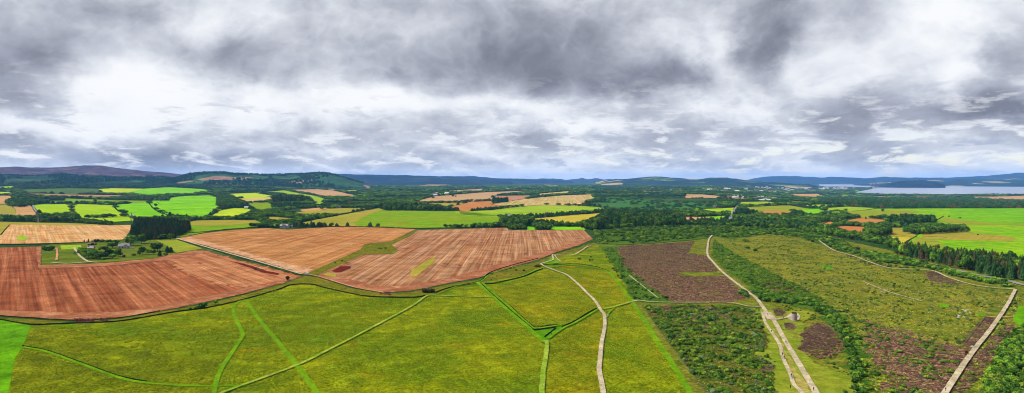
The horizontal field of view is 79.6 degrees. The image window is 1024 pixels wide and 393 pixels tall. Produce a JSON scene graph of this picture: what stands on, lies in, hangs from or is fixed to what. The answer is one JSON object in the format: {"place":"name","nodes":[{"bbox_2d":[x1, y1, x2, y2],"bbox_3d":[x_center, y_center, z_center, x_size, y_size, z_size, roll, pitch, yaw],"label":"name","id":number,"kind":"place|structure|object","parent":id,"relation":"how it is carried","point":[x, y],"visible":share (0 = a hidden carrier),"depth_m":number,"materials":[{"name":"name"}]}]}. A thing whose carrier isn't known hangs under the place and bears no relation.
{"place":"outdoors","nodes":[
{"label":"outdoors","id":0,"kind":"place"},
{"bbox_2d":[0,320,30,392],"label":"lawn","id":1,"kind":"structure","parent":0,"point":[13,335],"depth_m":367.99,"materials":[{"name":"green plant"}]},
{"bbox_2d":[14,205,35,215],"bbox_3d":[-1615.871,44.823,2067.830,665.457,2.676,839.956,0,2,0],"label":"field","id":2,"kind":"structure","parent":0,"point":[25,210],"depth_m":1996.31,"materials":[{"name":"beige soil"}]},
{"bbox_2d":[0,222,99,233],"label":"field","id":3,"kind":"structure","parent":0,"point":[3,225],"depth_m":1387.32,"materials":[{"name":"plant"}]},
{"bbox_2d":[34,204,69,213],"bbox_3d":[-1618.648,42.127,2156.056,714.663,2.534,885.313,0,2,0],"label":"field","id":4,"kind":"structure","parent":0,"point":[52,208],"depth_m":2144.74,"materials":[{"name":"green plant"}]},
{"bbox_2d":[25,188,99,193],"bbox_3d":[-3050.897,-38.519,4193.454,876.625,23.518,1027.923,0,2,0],"label":"field","id":5,"kind":"structure","parent":0,"point":[70,190],"depth_m":4178.89,"materials":[{"name":"green plant"}]},
{"bbox_2d":[0,225,130,243],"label":"field","id":6,"kind":"structure","parent":0,"point":[51,234],"depth_m":1135.83,"materials":[{"name":"brown soil"}]},
{"bbox_2d":[2,175,169,183],"bbox_3d":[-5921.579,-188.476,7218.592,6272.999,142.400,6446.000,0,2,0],"label":"hills","id":7,"kind":"structure","parent":0,"point":[12,179],"depth_m":6198.26,"materials":[{"name":"green plant"}]},
{"bbox_2d":[0,165,182,176],"bbox_3d":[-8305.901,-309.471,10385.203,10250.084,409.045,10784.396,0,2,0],"label":"hills","id":8,"kind":"structure","parent":0,"point":[96,170],"depth_m":8832.70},
{"bbox_2d":[72,204,125,217],"bbox_3d":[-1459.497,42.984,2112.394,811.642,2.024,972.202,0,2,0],"label":"field","id":9,"kind":"structure","parent":0,"point":[82,210],"depth_m":1997.69,"materials":[{"name":"green plant"}]},
{"bbox_2d":[49,198,148,202],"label":"field","id":10,"kind":"structure","parent":0,"point":[90,200],"depth_m":2917.73,"materials":[{"name":"green plant"}]},
{"bbox_2d":[10,350,224,392],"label":"meadow","id":11,"kind":"structure","parent":0,"point":[28,367],"depth_m":303.84,"materials":[{"name":"plant"}]},
{"bbox_2d":[100,188,140,192],"bbox_3d":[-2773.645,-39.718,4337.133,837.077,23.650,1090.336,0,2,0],"label":"field","id":12,"kind":"structure","parent":0,"point":[121,190],"depth_m":4383.95,"materials":[{"name":"plant"}]},
{"bbox_2d":[24,326,218,386],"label":"meadow","id":13,"kind":"structure","parent":0,"point":[175,372],"depth_m":340.80,"materials":[{"name":"green plant"}]},
{"bbox_2d":[41,239,204,264],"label":"garden","id":14,"kind":"object","parent":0,"point":[66,256],"visible":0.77,"depth_m":816.46,"materials":[{"name":"green plant"}]},
{"bbox_2d":[22,346,245,386],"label":"mown path","id":15,"kind":"structure","parent":0,"point":[91,367],"depth_m":312.78,"materials":[{"name":"green plant"}]},
{"bbox_2d":[116,202,165,219],"bbox_3d":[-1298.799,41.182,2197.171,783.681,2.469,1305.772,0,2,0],"label":"field","id":16,"kind":"structure","parent":0,"point":[142,209],"depth_m":2070.18,"materials":[{"name":"green plant"}]},
{"bbox_2d":[0,247,300,319],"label":"field","id":17,"kind":"structure","parent":0,"point":[27,283],"depth_m":575.32,"materials":[{"name":"brown soil"}]},
{"bbox_2d":[36,246,204,268],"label":"headland","id":18,"kind":"structure","parent":17,"relation":"attached to","point":[167,257],"depth_m":745.56,"materials":[{"name":"brown soil"}]},
{"bbox_2d":[0,276,297,318],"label":"headland","id":19,"kind":"structure","parent":17,"relation":"attached to","point":[62,315],"depth_m":464.83,"materials":[{"name":"brown soil"}]},
{"bbox_2d":[132,187,206,194],"bbox_3d":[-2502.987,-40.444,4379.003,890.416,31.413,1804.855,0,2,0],"label":"field","id":20,"kind":"structure","parent":0,"point":[155,191],"depth_m":4432.38,"materials":[{"name":"green plant"}]},
{"bbox_2d":[154,239,201,251],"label":"field","id":21,"kind":"structure","parent":0,"point":[176,245],"depth_m":925.25,"materials":[{"name":"plant"}]},
{"bbox_2d":[150,195,218,216],"bbox_3d":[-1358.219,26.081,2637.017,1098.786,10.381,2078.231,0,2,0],"label":"field","id":22,"kind":"structure","parent":0,"point":[190,205],"depth_m":2419.12,"materials":[{"name":"green plant"}]},
{"bbox_2d":[44,287,364,335],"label":"meadow","id":23,"kind":"structure","parent":0,"point":[119,325],"depth_m":457.59,"materials":[{"name":"green plant"}]},
{"bbox_2d":[0,283,424,324],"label":"turf dyke","id":24,"kind":"structure","parent":23,"relation":"on","point":[204,307],"depth_m":472.21,"materials":[{"name":"green plant"}]},
{"bbox_2d":[176,221,260,237],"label":"field","id":25,"kind":"structure","parent":0,"point":[196,228],"depth_m":1285.55,"materials":[{"name":"green plant"}]},
{"bbox_2d":[190,220,256,225],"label":"field","id":26,"kind":"structure","parent":0,"point":[213,222],"depth_m":1449.36,"materials":[{"name":"yellow plant"}]},
{"bbox_2d":[211,301,244,392],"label":"mown path","id":27,"kind":"structure","parent":0,"point":[219,372],"depth_m":352.57,"materials":[{"name":"green plant"}]},
{"bbox_2d":[213,208,249,215],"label":"field","id":28,"kind":"structure","parent":0,"point":[232,212],"depth_m":1932.07,"materials":[{"name":"plant"}]},
{"bbox_2d":[167,251,296,286],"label":"field","id":29,"kind":"structure","parent":0,"point":[210,266],"depth_m":668.00,"materials":[{"name":"brown soil"}]},
{"bbox_2d":[233,193,269,197],"bbox_3d":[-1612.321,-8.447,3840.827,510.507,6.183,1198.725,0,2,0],"label":"field","id":30,"kind":"structure","parent":0,"point":[251,195],"depth_m":3747.63,"materials":[{"name":"plant"}]},
{"bbox_2d":[177,173,363,188],"bbox_3d":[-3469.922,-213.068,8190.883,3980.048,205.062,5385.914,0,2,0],"label":"hills","id":31,"kind":"structure","parent":0,"point":[338,181],"depth_m":6988.14,"materials":[{"name":"green plant"}]},
{"bbox_2d":[241,300,319,392],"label":"mown path","id":32,"kind":"structure","parent":0,"point":[311,384],"depth_m":351.94,"materials":[{"name":"green plant"}]},
{"bbox_2d":[271,190,323,203],"bbox_3d":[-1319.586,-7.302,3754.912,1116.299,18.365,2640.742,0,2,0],"label":"field","id":33,"kind":"structure","parent":0,"point":[318,199],"depth_m":3922.86,"materials":[{"name":"green plant"}]},
{"bbox_2d":[181,227,414,272],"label":"field","id":34,"kind":"structure","parent":0,"point":[314,248],"depth_m":1005.28,"materials":[{"name":"brown soil"}]},
{"bbox_2d":[179,237,313,272],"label":"headland","id":35,"kind":"structure","parent":34,"relation":"attached to","point":[296,268],"depth_m":796.49,"materials":[{"name":"brown soil"}]},
{"bbox_2d":[1,242,597,323],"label":"verge","id":36,"kind":"structure","parent":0,"point":[336,286],"depth_m":574.70,"materials":[{"name":"green plant"}]},
{"bbox_2d":[219,295,427,392],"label":"mown path","id":37,"kind":"structure","parent":0,"point":[324,351],"depth_m":351.43,"materials":[{"name":"green plant"}]},
{"bbox_2d":[296,189,352,195],"bbox_3d":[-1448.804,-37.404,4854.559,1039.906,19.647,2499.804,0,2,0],"label":"field","id":38,"kind":"structure","parent":0,"point":[325,192],"depth_m":4654.48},
{"bbox_2d":[297,208,363,213],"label":"field","id":39,"kind":"structure","parent":0,"point":[339,210],"depth_m":1979.11,"materials":[{"name":"beige plant"}]},
{"bbox_2d":[303,208,382,225],"bbox_3d":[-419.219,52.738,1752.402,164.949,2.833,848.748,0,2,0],"label":"field","id":40,"kind":"structure","parent":0,"point":[344,219],"depth_m":1605.04,"materials":[{"name":"yellow plant"}]},
{"bbox_2d":[8,245,685,392],"bbox_3d":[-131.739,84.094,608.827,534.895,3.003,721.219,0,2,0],"label":"meadow","id":41,"kind":"structure","parent":0,"point":[597,253],"depth_m":383.70,"materials":[{"name":"green plant"}]},
{"bbox_2d":[303,230,417,275],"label":"grass strip","id":42,"kind":"object","parent":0,"point":[373,249],"depth_m":862.89,"materials":[{"name":"green plant"}]},
{"bbox_2d":[341,210,498,227],"bbox_3d":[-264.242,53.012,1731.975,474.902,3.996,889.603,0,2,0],"label":"field","id":43,"kind":"structure","parent":0,"point":[408,219],"depth_m":1566.50,"materials":[{"name":"green plant"}]},
{"bbox_2d":[302,297,542,392],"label":"meadow","id":44,"kind":"structure","parent":0,"point":[439,382],"depth_m":344.94,"materials":[{"name":"green plant"}]},
{"bbox_2d":[333,173,511,184],"bbox_3d":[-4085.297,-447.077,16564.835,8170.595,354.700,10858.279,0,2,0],"label":"hills","id":45,"kind":"structure","parent":0,"point":[367,179],"depth_m":14462.59,"materials":[{"name":"blue"}]},
{"bbox_2d":[319,228,592,291],"bbox_3d":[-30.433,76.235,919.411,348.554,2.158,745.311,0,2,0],"label":"field","id":46,"kind":"structure","parent":0,"point":[454,252],"depth_m":851.39,"materials":[{"name":"brown soil"}]},
{"bbox_2d":[318,238,591,291],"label":"headland","id":47,"kind":"structure","parent":46,"relation":"attached to","point":[477,273],"depth_m":627.55,"materials":[{"name":"brown soil"}]},
{"bbox_2d":[418,191,519,202],"bbox_3d":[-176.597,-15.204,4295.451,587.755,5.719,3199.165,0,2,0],"label":"field","id":48,"kind":"structure","parent":0,"point":[475,196],"depth_m":3695.73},
{"bbox_2d":[452,201,509,210],"bbox_3d":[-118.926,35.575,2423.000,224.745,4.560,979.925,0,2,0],"label":"field","id":49,"kind":"structure","parent":0,"point":[467,206],"depth_m":2475.87,"materials":[{"name":"brown soil"}]},
{"bbox_2d":[0,183,997,321],"bbox_3d":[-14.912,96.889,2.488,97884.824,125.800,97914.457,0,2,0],"label":"ground","id":50,"kind":"structure","parent":0,"point":[590,232],"depth_m":1324.63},
{"bbox_2d":[410,257,434,276],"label":"grass patch","id":51,"kind":"object","parent":50,"relation":"on","point":[417,270],"visible":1,"depth_m":703.75,"materials":[{"name":"plant"}]},
{"bbox_2d":[1013,306,1023,324],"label":"grass patch","id":52,"kind":"object","parent":50,"relation":"on","point":[1018,318],"visible":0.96,"depth_m":451.26,"materials":[{"name":"green plant"}]},
{"bbox_2d":[441,176,572,183],"bbox_3d":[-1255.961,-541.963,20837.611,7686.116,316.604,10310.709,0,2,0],"label":"hills","id":53,"kind":"structure","parent":0,"point":[524,181],"depth_m":19257.28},
{"bbox_2d":[476,281,543,341],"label":"mown path","id":54,"kind":"structure","parent":0,"point":[531,330],"depth_m":451.74,"materials":[{"name":"green plant"}]},
{"bbox_2d":[0,0,1023,179],"label":"sky","id":55,"kind":"structure","parent":0,"point":[515,89],"materials":[{"name":"grey"}]},
{"bbox_2d":[481,282,561,328],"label":"mown path","id":56,"kind":"structure","parent":0,"point":[507,304],"depth_m":465.33,"materials":[{"name":"green plant"}]},
{"bbox_2d":[456,205,603,216],"bbox_3d":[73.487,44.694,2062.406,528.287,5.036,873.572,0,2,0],"label":"field","id":57,"kind":"structure","parent":0,"point":[537,209],"depth_m":2090.12,"materials":[{"name":"green plant"}]},
{"bbox_2d":[539,340,548,392],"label":"mown path","id":58,"kind":"structure","parent":0,"point":[542,373],"depth_m":320.77,"materials":[{"name":"green plant"}]},
{"bbox_2d":[495,194,593,206],"bbox_3d":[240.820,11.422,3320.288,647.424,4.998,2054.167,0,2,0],"label":"field","id":59,"kind":"structure","parent":0,"point":[564,199],"depth_m":2964.75,"materials":[{"name":"beige plant"}]},
{"bbox_2d":[494,270,596,326],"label":"meadow","id":60,"kind":"structure","parent":0,"point":[520,301],"depth_m":517.73,"materials":[{"name":"green plant"}]},
{"bbox_2d":[535,326,561,339],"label":"lawn","id":61,"kind":"structure","parent":0,"point":[542,333],"depth_m":401.73,"materials":[{"name":"green plant"}]},
{"bbox_2d":[535,213,598,222],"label":"field","id":62,"kind":"structure","parent":0,"point":[572,218],"depth_m":1599.52,"materials":[{"name":"yellow plant"}]},
{"bbox_2d":[540,263,606,392],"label":"gravel path","id":63,"kind":"structure","parent":0,"point":[600,374],"depth_m":366.61,"materials":[{"name":"beige gravel"}]},
{"bbox_2d":[546,311,602,392],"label":"meadow","id":64,"kind":"structure","parent":0,"point":[579,386],"depth_m":337.09,"materials":[{"name":"green plant"}]},
{"bbox_2d":[539,178,610,182],"bbox_3d":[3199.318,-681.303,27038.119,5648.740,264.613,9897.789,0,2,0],"label":"hills","id":65,"kind":"structure","parent":0,"point":[581,180],"depth_m":25398.19,"materials":[{"name":"blue"}]},
{"bbox_2d":[561,267,628,306],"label":"meadow","id":66,"kind":"structure","parent":0,"point":[592,286],"depth_m":586.02,"materials":[{"name":"green plant"}]},
{"bbox_2d":[549,265,693,392],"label":"mown path","id":67,"kind":"structure","parent":0,"point":[682,379],"depth_m":369.09,"materials":[{"name":"green plant"}]},
{"bbox_2d":[599,245,705,302],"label":"scrubland","id":68,"kind":"structure","parent":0,"point":[640,290],"depth_m":580.82,"materials":[{"name":"green plant"}]},
{"bbox_2d":[608,197,707,209],"bbox_3d":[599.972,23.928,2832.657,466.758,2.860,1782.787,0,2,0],"label":"field","id":69,"kind":"structure","parent":0,"point":[618,204],"depth_m":2497.89,"materials":[{"name":"plant"}]},
{"bbox_2d":[635,303,705,392],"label":"verge","id":70,"kind":"structure","parent":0,"point":[689,377],"depth_m":342.08,"materials":[{"name":"green plant"}]},
{"bbox_2d":[616,241,748,301],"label":"heather moor","id":71,"kind":"structure","parent":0,"point":[650,248],"depth_m":703.29,"materials":[{"name":"brown plant"}]},
{"bbox_2d":[660,306,733,327],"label":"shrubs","id":72,"kind":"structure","parent":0,"point":[668,309],"depth_m":452.12,"materials":[{"name":"green plant"}]},
{"bbox_2d":[594,176,816,188],"bbox_3d":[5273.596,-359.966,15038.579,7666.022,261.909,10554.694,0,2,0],"label":"hills","id":73,"kind":"structure","parent":0,"point":[656,180],"depth_m":12852.54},
{"bbox_2d":[645,305,777,392],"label":"scrubland","id":74,"kind":"structure","parent":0,"point":[729,364],"depth_m":351.07,"materials":[{"name":"green plant"}]},
{"bbox_2d":[596,226,861,253],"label":"scrubland","id":75,"kind":"structure","parent":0,"point":[628,242],"depth_m":1065.56,"materials":[{"name":"green plant"}]},
{"bbox_2d":[706,235,819,392],"bbox_3d":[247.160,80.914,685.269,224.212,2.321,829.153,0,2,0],"label":"gravel path","id":76,"kind":"structure","parent":0,"point":[806,376],"depth_m":371.33,"materials":[{"name":"beige gravel"}]},
{"bbox_2d":[747,205,807,211],"bbox_3d":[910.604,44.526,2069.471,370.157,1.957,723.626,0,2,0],"label":"field","id":77,"kind":"structure","parent":0,"point":[777,208],"depth_m":2159.04,"materials":[{"name":"plant"}]},
{"bbox_2d":[761,312,804,392],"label":"gravel path","id":78,"kind":"structure","parent":0,"point":[792,380],"depth_m":341.06,"materials":[{"name":"beige gravel"}]},
{"bbox_2d":[772,328,811,392],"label":"lawn","id":79,"kind":"structure","parent":0,"point":[802,384],"depth_m":310.19,"materials":[{"name":"plant"}]},
{"bbox_2d":[711,241,875,392],"bbox_3d":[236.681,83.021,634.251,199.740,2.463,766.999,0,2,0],"label":"scrubland","id":80,"kind":"structure","parent":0,"point":[860,354],"depth_m":497.25,"materials":[{"name":"green plant"}]},
{"bbox_2d":[753,308,855,392],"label":"lawn","id":81,"kind":"structure","parent":0,"point":[825,380],"depth_m":327.46,"materials":[{"name":"green plant"}]},
{"bbox_2d":[598,236,1023,392],"bbox_3d":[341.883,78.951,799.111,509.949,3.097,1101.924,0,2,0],"label":"moor","id":82,"kind":"structure","parent":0,"point":[752,302],"depth_m":498.92,"materials":[{"name":"green plant"}]},
{"bbox_2d":[797,325,838,354],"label":"heather moor","id":83,"kind":"structure","parent":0,"point":[809,334],"depth_m":379.65,"materials":[{"name":"brown plant"}]},
{"bbox_2d":[731,234,1008,347],"bbox_3d":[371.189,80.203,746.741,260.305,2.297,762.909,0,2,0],"label":"moor","id":84,"kind":"structure","parent":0,"point":[948,330],"depth_m":565.79,"materials":[{"name":"green plant"}]},
{"bbox_2d":[847,210,920,218],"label":"field","id":85,"kind":"structure","parent":0,"point":[864,213],"depth_m":1911.59,"materials":[{"name":"green plant"}]},
{"bbox_2d":[747,173,1023,183],"bbox_3d":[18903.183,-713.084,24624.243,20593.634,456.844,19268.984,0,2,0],"label":"hills","id":86,"kind":"structure","parent":0,"point":[813,180],"depth_m":24121.98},
{"bbox_2d":[879,180,944,187],"bbox_3d":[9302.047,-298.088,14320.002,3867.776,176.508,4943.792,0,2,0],"label":"hills","id":87,"kind":"structure","parent":0,"point":[916,184],"depth_m":12732.02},
{"bbox_2d":[912,238,945,247],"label":"field","id":88,"kind":"structure","parent":0,"point":[929,242],"depth_m":968.80,"materials":[{"name":"plant"}]},
{"bbox_2d":[869,318,993,392],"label":"heather moor","id":89,"kind":"structure","parent":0,"point":[969,341],"depth_m":348.36,"materials":[{"name":"plant"}]},
{"bbox_2d":[854,179,1023,186],"bbox_3d":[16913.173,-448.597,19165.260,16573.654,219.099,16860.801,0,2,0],"label":"hills","id":90,"kind":"structure","parent":0,"point":[991,182],"depth_m":16440.88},
{"bbox_2d":[855,186,1023,193],"bbox_3d":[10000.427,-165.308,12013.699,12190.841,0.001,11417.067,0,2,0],"label":"water","id":91,"kind":"structure","parent":0,"point":[973,190],"depth_m":9174.69,"materials":[{"name":"blue liquid"}]},
{"bbox_2d":[856,208,1023,256],"bbox_3d":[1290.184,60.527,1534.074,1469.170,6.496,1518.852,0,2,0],"label":"field","id":92,"kind":"structure","parent":0,"point":[1016,245],"depth_m":1086.38,"materials":[{"name":"green plant"}]},
{"bbox_2d":[927,271,957,283],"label":"heather moor","id":93,"kind":"structure","parent":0,"point":[932,276],"depth_m":631.80,"materials":[{"name":"brown plant"}]},
{"bbox_2d":[921,231,1014,240],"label":"field","id":94,"kind":"structure","parent":0,"point":[958,235],"depth_m":1080.71,"materials":[{"name":"yellow plant"}]},
{"bbox_2d":[941,289,1016,392],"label":"gravel path","id":95,"kind":"structure","parent":0,"point":[957,372],"depth_m":356.53,"materials":[{"name":"beige gravel"}]},
{"bbox_2d":[938,218,1023,224],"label":"field","id":96,"kind":"structure","parent":0,"point":[955,221],"depth_m":1440.20,"materials":[{"name":"plant"}]},
{"bbox_2d":[951,327,1012,392],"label":"bushes","id":97,"kind":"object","parent":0,"point":[988,348],"visible":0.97,"depth_m":340.27,"materials":[{"name":"green plant"}]},
{"bbox_2d":[948,208,1023,222],"bbox_3d":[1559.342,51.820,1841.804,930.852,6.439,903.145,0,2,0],"label":"field","id":98,"kind":"structure","parent":0,"point":[1001,215],"depth_m":1802.01,"materials":[{"name":"green plant"}]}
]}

